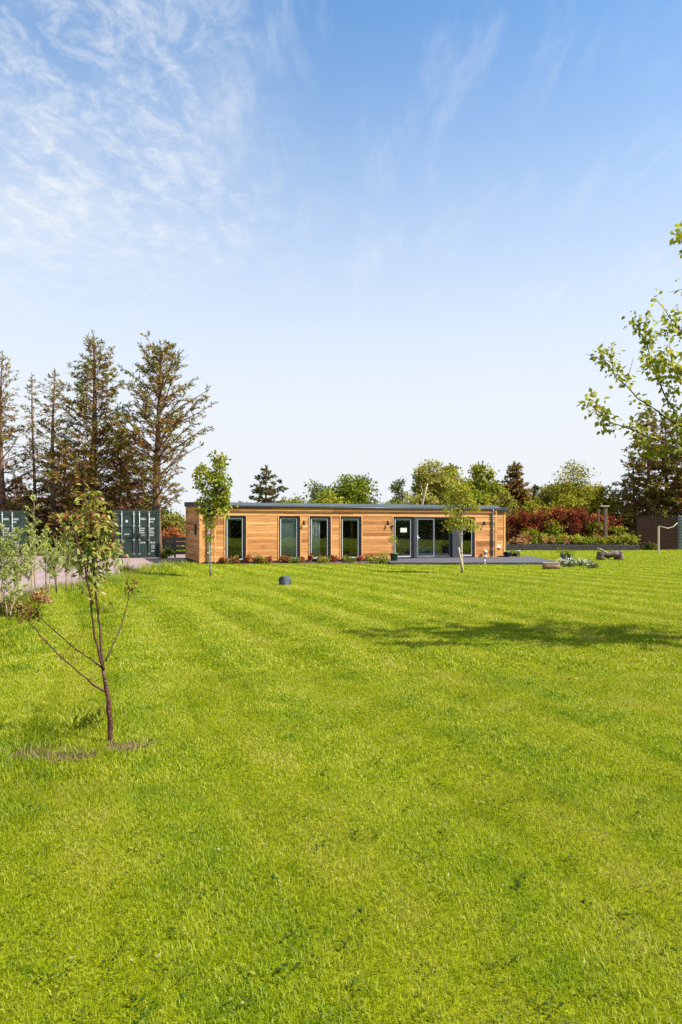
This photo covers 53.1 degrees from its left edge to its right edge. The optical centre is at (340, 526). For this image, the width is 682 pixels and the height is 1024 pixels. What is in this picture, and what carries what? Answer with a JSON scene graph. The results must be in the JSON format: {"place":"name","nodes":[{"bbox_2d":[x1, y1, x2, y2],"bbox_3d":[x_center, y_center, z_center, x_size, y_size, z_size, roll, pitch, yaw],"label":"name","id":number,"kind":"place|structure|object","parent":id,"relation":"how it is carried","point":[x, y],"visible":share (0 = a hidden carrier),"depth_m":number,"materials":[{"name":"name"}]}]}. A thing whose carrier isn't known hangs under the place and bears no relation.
{"place":"outdoors","nodes":[
{"label":"outdoors","id":0,"kind":"place"},
{"bbox_2d":[3,597,151,763],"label":"bare soil","id":1,"kind":"structure","parent":0,"point":[132,743],"depth_m":5.11,"materials":[{"name":"brown soil"}]},
{"bbox_2d":[0,552,187,598],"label":"gravel drive","id":2,"kind":"structure","parent":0,"point":[40,576],"depth_m":27.74,"materials":[{"name":"grey gravel"}]},
{"bbox_2d":[0,511,31,556],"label":"shipping container","id":3,"kind":"object","parent":2,"relation":"on","point":[11,520],"visible":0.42,"depth_m":38.50,"materials":[{"name":"metal"}]},
{"bbox_2d":[0,512,19,553],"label":"door","id":4,"kind":"structure","parent":3,"relation":"in","point":[11,520],"depth_m":38.39,"materials":[{"name":"paint"}]},
{"bbox_2d":[0,352,46,514],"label":"spruce tree","id":5,"kind":"object","parent":2,"relation":"on","point":[3,483],"visible":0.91,"depth_m":44.85,"materials":[{"name":"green plant"}]},
{"bbox_2d":[13,368,84,551],"bbox_3d":[-18.805,-4.438,45.010,4.302,12.290,4.346,0,0,38],"label":"spruce tree","id":6,"kind":"object","parent":2,"relation":"on","point":[52,499],"visible":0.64,"depth_m":44.82,"materials":[{"name":"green plant"}]},
{"bbox_2d":[48,446,115,550],"bbox_3d":[-15.319,-1.599,40.719,4.135,6.604,4.155,0,0,-35],"label":"larch tree","id":7,"kind":"object","parent":2,"relation":"on","point":[83,473],"visible":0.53,"depth_m":40.72,"materials":[{"name":"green plant"}]},
{"bbox_2d":[35,330,144,553],"bbox_3d":[-15.642,-5.370,43.393,6.826,14.157,7.162,0,0,0],"label":"spruce tree","id":8,"kind":"object","parent":2,"relation":"on","point":[94,432],"visible":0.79,"depth_m":42.59,"materials":[{"name":"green plant"}]},
{"bbox_2d":[108,541,122,572],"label":"willow sapling","id":9,"kind":"object","parent":2,"relation":"on","point":[116,560],"visible":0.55,"depth_m":23.22,"materials":[{"name":"green plant"}]},
{"bbox_2d":[110,510,159,557],"bbox_3d":[-12.158,0.397,40.005,2.452,2.606,6.126,0,0,-20],"label":"shipping container","id":10,"kind":"object","parent":2,"relation":"on","point":[139,530],"visible":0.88,"depth_m":37.26,"materials":[{"name":"metal"}]},
{"bbox_2d":[116,511,135,555],"bbox_3d":[-11.645,0.380,37.003,1.068,2.440,0.135,0,0,-20],"label":"door","id":11,"kind":"structure","parent":10,"relation":"in","point":[126,522],"depth_m":37.06,"materials":[{"name":"paint"}]},
{"bbox_2d":[137,511,156,555],"bbox_3d":[-10.623,0.380,37.376,1.068,2.440,0.135,0,0,-20],"label":"door","id":12,"kind":"structure","parent":10,"relation":"in","point":[146,522],"depth_m":37.40,"materials":[{"name":"paint"}]},
{"bbox_2d":[102,331,218,553],"bbox_3d":[-11.014,-5.072,42.049,6.821,13.563,6.232,0,0,-26],"label":"spruce tree","id":13,"kind":"object","parent":2,"relation":"on","point":[170,426],"visible":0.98,"depth_m":41.63,"materials":[{"name":"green plant"}]},
{"bbox_2d":[161,546,174,557],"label":"green plant","id":14,"kind":"object","parent":2,"relation":"on","point":[167,551],"visible":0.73,"depth_m":36.77,"materials":[{"name":"green plant"}]},
{"bbox_2d":[161,525,184,545],"bbox_3d":[-10.822,0.780,43.434,2.125,1.857,2.246,0,0,0],"label":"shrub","id":15,"kind":"object","parent":2,"relation":"on","point":[171,532],"visible":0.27,"depth_m":43.23,"materials":[{"name":"red plant"}]},
{"bbox_2d":[162,536,185,557],"bbox_3d":[-9.117,1.135,37.468,1.330,1.230,0.110,0,0,-3],"label":"slatted fence","id":16,"kind":"object","parent":2,"relation":"on","point":[174,543],"visible":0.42,"depth_m":37.42,"materials":[{"name":"wood"}]},
{"bbox_2d":[0,533,681,1023],"bbox_3d":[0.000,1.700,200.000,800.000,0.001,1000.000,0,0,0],"label":"lawn","id":17,"kind":"structure","parent":0,"point":[416,949],"depth_m":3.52,"materials":[{"name":"green plant"}]},
{"bbox_2d":[0,522,16,614],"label":"willow sapling","id":18,"kind":"object","parent":17,"relation":"on","point":[5,566],"visible":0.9,"depth_m":12.97,"materials":[{"name":"green plant"}]},
{"bbox_2d":[0,564,27,617],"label":"willow sapling","id":19,"kind":"object","parent":17,"relation":"on","point":[16,589],"visible":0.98,"depth_m":12.44,"materials":[{"name":"green plant"}]},
{"bbox_2d":[0,593,28,614],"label":"weed tuft","id":20,"kind":"object","parent":17,"relation":"on","point":[12,600],"visible":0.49,"depth_m":12.86,"materials":[{"name":"green plant"}]},
{"bbox_2d":[8,527,33,605],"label":"willow sapling","id":21,"kind":"object","parent":17,"relation":"on","point":[15,562],"visible":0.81,"depth_m":14.40,"materials":[{"name":"green plant"}]},
{"bbox_2d":[5,477,43,547],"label":"spruce tree","id":22,"kind":"object","parent":17,"relation":"on","point":[16,497],"visible":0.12,"depth_m":49.68,"materials":[{"name":"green plant"}]},
{"bbox_2d":[15,536,44,598],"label":"willow sapling","id":23,"kind":"object","parent":17,"relation":"on","point":[29,577],"visible":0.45,"depth_m":15.95,"materials":[{"name":"green plant"}]},
{"bbox_2d":[9,373,56,550],"bbox_3d":[-21.139,-4.434,47.034,2.624,12.277,2.906,0,0,41],"label":"spruce tree","id":24,"kind":"object","parent":17,"relation":"on","point":[33,438],"visible":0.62,"depth_m":46.87,"materials":[{"name":"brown plant"}]},
{"bbox_2d":[22,494,52,598],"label":"willow sapling","id":25,"kind":"object","parent":17,"relation":"on","point":[32,525],"visible":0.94,"depth_m":15.50,"materials":[{"name":"green plant"}]},
{"bbox_2d":[28,587,53,604],"bbox_3d":[-6.572,1.566,15.019,0.588,0.495,0.512,0,0,-18],"label":"weed tuft","id":26,"kind":"object","parent":17,"relation":"on","point":[37,595],"visible":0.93,"depth_m":14.97,"materials":[{"name":"brown plant"}]},
{"bbox_2d":[39,527,59,592],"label":"willow sapling","id":27,"kind":"object","parent":17,"relation":"on","point":[47,563],"visible":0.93,"depth_m":16.33,"materials":[{"name":"green plant"}]},
{"bbox_2d":[48,537,66,594],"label":"willow sapling","id":28,"kind":"object","parent":17,"relation":"on","point":[55,567],"visible":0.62,"depth_m":16.72,"materials":[{"name":"green plant"}]},
{"bbox_2d":[23,439,98,550],"bbox_3d":[-19.085,-1.979,47.793,5.757,8.484,5.903,0,0,-38],"label":"spruce tree","id":29,"kind":"object","parent":17,"relation":"on","point":[44,517],"visible":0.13,"depth_m":47.24,"materials":[{"name":"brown plant"}]},
{"bbox_2d":[59,529,74,592],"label":"willow sapling","id":30,"kind":"object","parent":17,"relation":"on","point":[67,567],"visible":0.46,"depth_m":17.45,"materials":[{"name":"green plant"}]},
{"bbox_2d":[64,543,77,589],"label":"willow sapling","id":31,"kind":"object","parent":17,"relation":"on","point":[72,566],"visible":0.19,"depth_m":17.97,"materials":[{"name":"green plant"}]},
{"bbox_2d":[5,482,138,742],"bbox_3d":[-2.154,0.684,5.284,1.025,2.075,0.972,0,0,0],"label":"young cherry","id":32,"kind":"object","parent":17,"relation":"on","point":[92,545],"visible":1,"depth_m":5.36,"materials":[{"name":"green plant"}]},
{"bbox_2d":[87,427,152,549],"bbox_3d":[-15.142,-2.558,46.823,5.070,8.860,5.330,0,0,35],"label":"spruce tree","id":33,"kind":"object","parent":17,"relation":"on","point":[128,502],"visible":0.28,"depth_m":46.58,"materials":[{"name":"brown plant"}]},
{"bbox_2d":[112,490,180,520],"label":"broadleaf tree","id":34,"kind":"object","parent":17,"relation":"on","point":[165,512],"visible":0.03,"depth_m":51.45,"materials":[{"name":"green plant"}]},
{"bbox_2d":[161,512,185,550],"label":"broadleaf tree","id":35,"kind":"object","parent":17,"relation":"on","point":[176,519],"visible":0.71,"depth_m":46.44,"materials":[{"name":"green plant"}]},
{"bbox_2d":[190,449,238,576],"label":"young maple","id":36,"kind":"object","parent":17,"relation":"on","point":[219,500],"visible":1,"depth_m":23.09,"materials":[{"name":"green plant"}]},
{"bbox_2d":[238,465,288,502],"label":"fir tree","id":37,"kind":"object","parent":17,"relation":"on","point":[270,490],"visible":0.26,"depth_m":59.77,"materials":[{"name":"green plant"}]},
{"bbox_2d":[279,575,290,584],"bbox_3d":[-1.586,1.604,19.954,0.480,0.358,0.291,0,0,0],"label":"boulder","id":38,"kind":"object","parent":17,"relation":"on","point":[284,580],"visible":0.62,"depth_m":19.87,"materials":[{"name":"grey stone"}]},
{"bbox_2d":[278,492,307,502],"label":"broadleaf tree","id":39,"kind":"object","parent":17,"relation":"on","point":[297,500],"visible":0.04,"depth_m":59.80,"materials":[{"name":"green plant"}]},
{"bbox_2d":[230,561,387,563],"bbox_3d":[-2.080,1.694,32.490,8.540,0.001,3.220,0,0,0],"label":"soil bed","id":40,"kind":"object","parent":17,"relation":"on","point":[363,562],"visible":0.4,"depth_m":31.48,"materials":[{"name":"brown soil"}]},
{"bbox_2d":[368,555,389,563],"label":"green plant","id":41,"kind":"object","parent":40,"relation":"on","point":[383,558],"visible":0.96,"depth_m":31.43,"materials":[{"name":"green plant"}]},
{"bbox_2d":[303,479,337,502],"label":"broadleaf tree","id":42,"kind":"object","parent":17,"relation":"on","point":[313,496],"visible":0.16,"depth_m":65.41,"materials":[{"name":"green plant"}]},
{"bbox_2d":[309,488,350,503],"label":"broadleaf tree","id":43,"kind":"object","parent":17,"relation":"on","point":[330,498],"visible":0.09,"depth_m":58.01,"materials":[{"name":"green plant"}]},
{"bbox_2d":[0,619,666,1023],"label":"dead leaves","id":44,"kind":"object","parent":17,"relation":"on","point":[390,847],"visible":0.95,"depth_m":3.34,"materials":[{"name":"brown plant"}]},
{"bbox_2d":[0,630,681,1023],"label":"lawn weeds","id":45,"kind":"object","parent":17,"relation":"on","point":[86,720],"visible":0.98,"depth_m":3.18,"materials":[{"name":"green plant"}]},
{"bbox_2d":[184,502,508,563],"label":"timber house","id":46,"kind":"structure","parent":17,"relation":"on","point":[274,531],"depth_m":33.77,"materials":[{"name":"wood"}]},
{"bbox_2d":[225,516,245,561],"bbox_3d":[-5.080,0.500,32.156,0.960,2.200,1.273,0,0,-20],"label":"window","id":47,"kind":"structure","parent":46,"relation":"in","point":[227,522],"depth_m":31.68,"materials":[{"name":"grey glass"}]},
{"bbox_2d":[279,516,299,559],"bbox_3d":[-2.476,0.550,32.542,1.041,2.100,0.218,0,0,-20],"label":"window","id":48,"kind":"structure","parent":46,"relation":"in","point":[289,526],"depth_m":32.57,"materials":[{"name":"clear glass"}]},
{"bbox_2d":[310,516,330,559],"bbox_3d":[-1.032,0.550,33.068,1.071,2.100,0.218,0,0,-20],"label":"window","id":49,"kind":"structure","parent":46,"relation":"in","point":[314,520],"depth_m":33.03,"materials":[{"name":"grey glass"}]},
{"bbox_2d":[341,517,361,559],"bbox_3d":[0.387,0.570,33.829,1.087,2.140,0.678,0,0,-20],"label":"window","id":50,"kind":"structure","parent":46,"relation":"in","point":[359,519],"depth_m":33.68,"materials":[{"name":"grey glass"}]},
{"bbox_2d":[394,517,413,558],"bbox_3d":[3.141,0.545,34.587,1.130,2.110,0.218,0,0,-20],"label":"window","id":51,"kind":"structure","parent":46,"relation":"in","point":[411,519],"depth_m":34.63,"materials":[{"name":"clear glass"}]},
{"bbox_2d":[404,543,437,555],"bbox_3d":[4.221,1.225,35.937,1.620,0.730,0.840,0,0,-20],"label":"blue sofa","id":52,"kind":"object","parent":46,"relation":"in","point":[424,549],"visible":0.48,"depth_m":35.78,"materials":[{"name":"fabric"}]},
{"bbox_2d":[417,518,434,556],"bbox_3d":[4.334,0.556,34.933,1.021,2.003,0.120,0,0,-20],"label":"sliding door","id":53,"kind":"structure","parent":46,"relation":"in","point":[433,519],"depth_m":35.05,"materials":[{"name":"grey glass"}]},
{"bbox_2d":[432,518,449,556],"bbox_3d":[5.205,0.556,35.359,1.025,2.003,0.060,0,0,-20],"label":"sliding door","id":54,"kind":"structure","parent":46,"relation":"in","point":[435,518],"depth_m":35.33,"materials":[{"name":"grey glass"}]},
{"bbox_2d":[461,517,474,556],"bbox_3d":[6.612,0.545,35.850,0.839,2.110,0.218,0,0,-20],"label":"window","id":55,"kind":"structure","parent":46,"relation":"in","point":[472,535],"depth_m":35.85,"materials":[{"name":"grey glass"}]},
{"bbox_2d":[328,473,383,503],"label":"broadleaf tree","id":56,"kind":"object","parent":17,"relation":"on","point":[356,491],"visible":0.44,"depth_m":63.29,"materials":[{"name":"green plant"}]},
{"bbox_2d":[387,476,407,503],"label":"broadleaf tree","id":57,"kind":"object","parent":17,"relation":"on","point":[396,487],"visible":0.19,"depth_m":71.86,"materials":[{"name":"green plant"}]},
{"bbox_2d":[402,486,438,504],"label":"broadleaf tree","id":58,"kind":"object","parent":17,"relation":"on","point":[418,500],"visible":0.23,"depth_m":59.29,"materials":[{"name":"green plant"}]},
{"bbox_2d":[405,459,455,504],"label":"broadleaf tree","id":59,"kind":"object","parent":17,"relation":"on","point":[424,476],"visible":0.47,"depth_m":63.20,"materials":[{"name":"green plant"}]},
{"bbox_2d":[438,467,457,503],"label":"broadleaf tree","id":60,"kind":"object","parent":17,"relation":"on","point":[447,477],"visible":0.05,"depth_m":67.54,"materials":[{"name":"green plant"}]},
{"bbox_2d":[438,463,464,500],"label":"broadleaf tree","id":61,"kind":"object","parent":17,"relation":"on","point":[451,466],"visible":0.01,"depth_m":69.64,"materials":[{"name":"green plant"}]},
{"bbox_2d":[438,465,481,572],"bbox_3d":[4.365,-0.301,25.055,1.575,4.010,1.173,0,0,-15],"label":"young lime","id":62,"kind":"object","parent":17,"relation":"on","point":[461,503],"visible":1,"depth_m":24.96,"materials":[{"name":"green plant"}]},
{"bbox_2d":[387,556,557,564],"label":"timber deck","id":63,"kind":"structure","parent":17,"relation":"on","point":[526,560],"depth_m":31.43,"materials":[{"name":"grey wood"}]},
{"bbox_2d":[387,535,399,560],"bbox_3d":[2.465,0.989,32.247,0.547,1.220,0.542,0,0,41],"label":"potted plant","id":64,"kind":"object","parent":63,"relation":"on","point":[394,556],"visible":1,"depth_m":32.12,"materials":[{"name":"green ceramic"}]},
{"bbox_2d":[464,489,492,505],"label":"broadleaf tree","id":65,"kind":"object","parent":17,"relation":"on","point":[483,500],"visible":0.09,"depth_m":57.86,"materials":[{"name":"green plant"}]},
{"bbox_2d":[467,461,507,502],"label":"broadleaf tree","id":66,"kind":"object","parent":17,"relation":"on","point":[492,486],"visible":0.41,"depth_m":62.46,"materials":[{"name":"green plant"}]},
{"bbox_2d":[490,488,522,542],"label":"broadleaf tree","id":67,"kind":"object","parent":17,"relation":"on","point":[505,502],"visible":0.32,"depth_m":59.64,"materials":[{"name":"green plant"}]},
{"bbox_2d":[497,461,534,541],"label":"fir tree","id":68,"kind":"object","parent":17,"relation":"on","point":[519,493],"visible":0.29,"depth_m":65.27,"materials":[{"name":"brown plant"}]},
{"bbox_2d":[529,484,540,532],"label":"fir tree","id":69,"kind":"object","parent":17,"relation":"on","point":[535,488],"visible":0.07,"depth_m":109.86,"materials":[{"name":"green plant"}]},
{"bbox_2d":[518,495,559,539],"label":"broadleaf tree","id":70,"kind":"object","parent":17,"relation":"on","point":[531,508],"visible":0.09,"depth_m":59.41,"materials":[{"name":"green plant"}]},
{"bbox_2d":[534,484,555,542],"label":"broadleaf tree","id":71,"kind":"object","parent":17,"relation":"on","point":[545,497],"visible":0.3,"depth_m":65.39,"materials":[{"name":"green plant"}]},
{"bbox_2d":[542,563,559,568],"bbox_3d":[8.408,1.575,27.311,0.660,0.273,0.266,0,0,5],"label":"log section","id":72,"kind":"object","parent":17,"relation":"on","point":[550,565],"visible":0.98,"depth_m":27.20,"materials":[{"name":"brown wood"}]},
{"bbox_2d":[546,493,594,536],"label":"broadleaf tree","id":73,"kind":"object","parent":17,"relation":"on","point":[577,502],"visible":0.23,"depth_m":59.55,"materials":[{"name":"green plant"}]},
{"bbox_2d":[505,543,639,549],"bbox_3d":[15.953,1.526,53.000,11.003,0.447,8.000,0,0,0],"label":"raised bed","id":74,"kind":"object","parent":17,"relation":"on","point":[538,546],"visible":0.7,"depth_m":49.00,"materials":[{"name":"wood"}]},
{"bbox_2d":[505,513,522,538],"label":"copper beech","id":75,"kind":"object","parent":74,"relation":"on","point":[510,520],"visible":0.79,"depth_m":53.04,"materials":[{"name":"red plant"}]},
{"bbox_2d":[513,537,530,544],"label":"border plant","id":76,"kind":"object","parent":74,"relation":"on","point":[525,541],"visible":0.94,"depth_m":50.06,"materials":[{"name":"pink plant"}]},
{"bbox_2d":[509,505,536,535],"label":"copper beech","id":77,"kind":"object","parent":74,"relation":"on","point":[525,515],"visible":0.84,"depth_m":52.74,"materials":[{"name":"red plant"}]},
{"bbox_2d":[521,508,550,543],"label":"copper beech","id":78,"kind":"object","parent":74,"relation":"on","point":[537,516],"visible":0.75,"depth_m":52.62,"materials":[{"name":"red plant"}]},
{"bbox_2d":[539,506,558,543],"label":"copper beech","id":79,"kind":"object","parent":74,"relation":"on","point":[550,512],"visible":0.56,"depth_m":52.97,"materials":[{"name":"red plant"}]},
{"bbox_2d":[543,519,565,536],"bbox_3d":[16.208,0.357,52.376,1.765,1.977,2.059,0,0,0],"label":"green bush","id":80,"kind":"object","parent":74,"relation":"on","point":[554,529],"visible":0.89,"depth_m":51.97,"materials":[{"name":"green plant"}]},
{"bbox_2d":[544,504,570,535],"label":"copper beech","id":81,"kind":"object","parent":74,"relation":"on","point":[560,512],"visible":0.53,"depth_m":52.80,"materials":[{"name":"red plant"}]},
{"bbox_2d":[561,506,585,538],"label":"copper beech","id":82,"kind":"object","parent":74,"relation":"on","point":[569,522],"visible":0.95,"depth_m":52.58,"materials":[{"name":"red plant"}]},
{"bbox_2d":[567,535,581,544],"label":"border plant","id":83,"kind":"object","parent":74,"relation":"on","point":[575,538],"visible":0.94,"depth_m":49.63,"materials":[{"name":"green plant"}]},
{"bbox_2d":[573,506,595,537],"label":"copper beech","id":84,"kind":"object","parent":74,"relation":"on","point":[582,516],"visible":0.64,"depth_m":53.02,"materials":[{"name":"red plant"}]},
{"bbox_2d":[585,520,604,538],"bbox_3d":[19.500,0.414,52.138,1.594,1.863,1.790,0,0,26],"label":"green bush","id":85,"kind":"object","parent":74,"relation":"on","point":[594,528],"visible":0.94,"depth_m":51.88,"materials":[{"name":"green plant"}]},
{"bbox_2d":[585,512,608,531],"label":"copper beech","id":86,"kind":"object","parent":74,"relation":"on","point":[594,518],"visible":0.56,"depth_m":52.56,"materials":[{"name":"red plant"}]},
{"bbox_2d":[594,535,613,544],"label":"border plant","id":87,"kind":"object","parent":74,"relation":"on","point":[602,542],"visible":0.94,"depth_m":50.05,"materials":[{"name":"green plant"}]},
{"bbox_2d":[599,505,609,543],"bbox_3d":[19.875,-0.078,51.500,0.670,3.046,0.320,0,0,0],"label":"wooden post","id":88,"kind":"object","parent":74,"relation":"on","point":[605,517],"visible":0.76,"depth_m":51.38,"materials":[{"name":"brown wood"}]},
{"bbox_2d":[599,535,620,544],"bbox_3d":[19.660,1.032,50.048,1.433,0.904,1.281,0,0,-32],"label":"border plant","id":89,"kind":"object","parent":74,"relation":"on","point":[612,540],"visible":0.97,"depth_m":50.01,"materials":[{"name":"green plant"}]},
{"bbox_2d":[600,512,623,535],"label":"copper beech","id":90,"kind":"object","parent":74,"relation":"on","point":[610,524],"visible":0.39,"depth_m":53.03,"materials":[{"name":"red plant"}]},
{"bbox_2d":[608,525,627,537],"bbox_3d":[21.072,0.623,52.329,1.476,1.571,1.713,0,0,-16],"label":"green bush","id":91,"kind":"object","parent":74,"relation":"on","point":[616,530],"visible":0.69,"depth_m":52.08,"materials":[{"name":"green plant"}]},
{"bbox_2d":[620,532,641,544],"bbox_3d":[21.326,0.859,49.963,1.540,0.975,1.480,0,0,0],"label":"border plant","id":92,"kind":"object","parent":74,"relation":"on","point":[632,539],"visible":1,"depth_m":50.05,"materials":[{"name":"green plant"}]},
{"bbox_2d":[548,458,606,536],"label":"broadleaf tree","id":93,"kind":"object","parent":17,"relation":"on","point":[573,488],"visible":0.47,"depth_m":63.49,"materials":[{"name":"green plant"}]},
{"bbox_2d":[584,485,625,536],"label":"broadleaf tree","id":94,"kind":"object","parent":17,"relation":"on","point":[598,500],"visible":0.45,"depth_m":59.50,"materials":[{"name":"green plant"}]},
{"bbox_2d":[596,548,623,559],"bbox_3d":[13.771,1.428,34.977,1.510,0.719,0.477,0,0,-5],"label":"log bench","id":95,"kind":"object","parent":17,"relation":"on","point":[615,554],"visible":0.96,"depth_m":34.83,"materials":[{"name":"brown wood"}]},
{"bbox_2d":[577,221,681,460],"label":"overhanging tree","id":96,"kind":"object","parent":17,"relation":"on","point":[656,369],"visible":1,"depth_m":9.58,"materials":[{"name":"green plant"}]},
{"bbox_2d":[612,462,646,544],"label":"spruce tree","id":97,"kind":"object","parent":17,"relation":"on","point":[627,524],"visible":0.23,"depth_m":59.84,"materials":[{"name":"green plant"}]},
{"bbox_2d":[608,405,681,542],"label":"spruce tree","id":98,"kind":"object","parent":17,"relation":"on","point":[640,467],"visible":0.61,"depth_m":55.66,"materials":[{"name":"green plant"}]},
{"bbox_2d":[641,541,656,549],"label":"green plant","id":99,"kind":"object","parent":17,"relation":"on","point":[650,546],"visible":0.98,"depth_m":49.40,"materials":[{"name":"green plant"}]},
{"bbox_2d":[631,418,681,523],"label":"spruce tree","id":100,"kind":"object","parent":17,"relation":"on","point":[666,479],"visible":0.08,"depth_m":57.75,"materials":[{"name":"green plant"}]},
{"bbox_2d":[636,516,677,549],"bbox_3d":[23.374,0.465,50.485,3.043,2.570,0.160,0,0,2],"label":"board screen","id":101,"kind":"object","parent":17,"relation":"on","point":[646,528],"visible":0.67,"depth_m":50.43,"materials":[{"name":"brown wood"}]},
{"bbox_2d":[642,415,681,516],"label":"spruce tree","id":102,"kind":"object","parent":17,"relation":"on","point":[678,493],"visible":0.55,"depth_m":55.00,"materials":[{"name":"green plant"}]},
{"bbox_2d":[657,523,676,552],"bbox_3d":[21.055,0.743,43.986,1.288,2.014,0.110,0,0,0],"label":"line post","id":103,"kind":"object","parent":17,"relation":"on","point":[658,539],"visible":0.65,"depth_m":43.93,"materials":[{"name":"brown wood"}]},
{"bbox_2d":[678,516,681,549],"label":"metal fence","id":104,"kind":"object","parent":17,"relation":"on","point":[679,532],"visible":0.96,"depth_m":50.70,"materials":[{"name":"green metal"}]},
{"bbox_2d":[0,0,681,527],"label":"sky","id":105,"kind":"structure","parent":0,"point":[385,237],"materials":[{"name":"blue"}]},
{"bbox_2d":[557,548,575,561],"bbox_3d":[10.317,1.336,31.212,0.943,0.797,0.600,0,0,0],"label":"planter urn","id":106,"kind":"object","parent":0,"point":[564,554],"visible":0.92,"depth_m":31.12,"materials":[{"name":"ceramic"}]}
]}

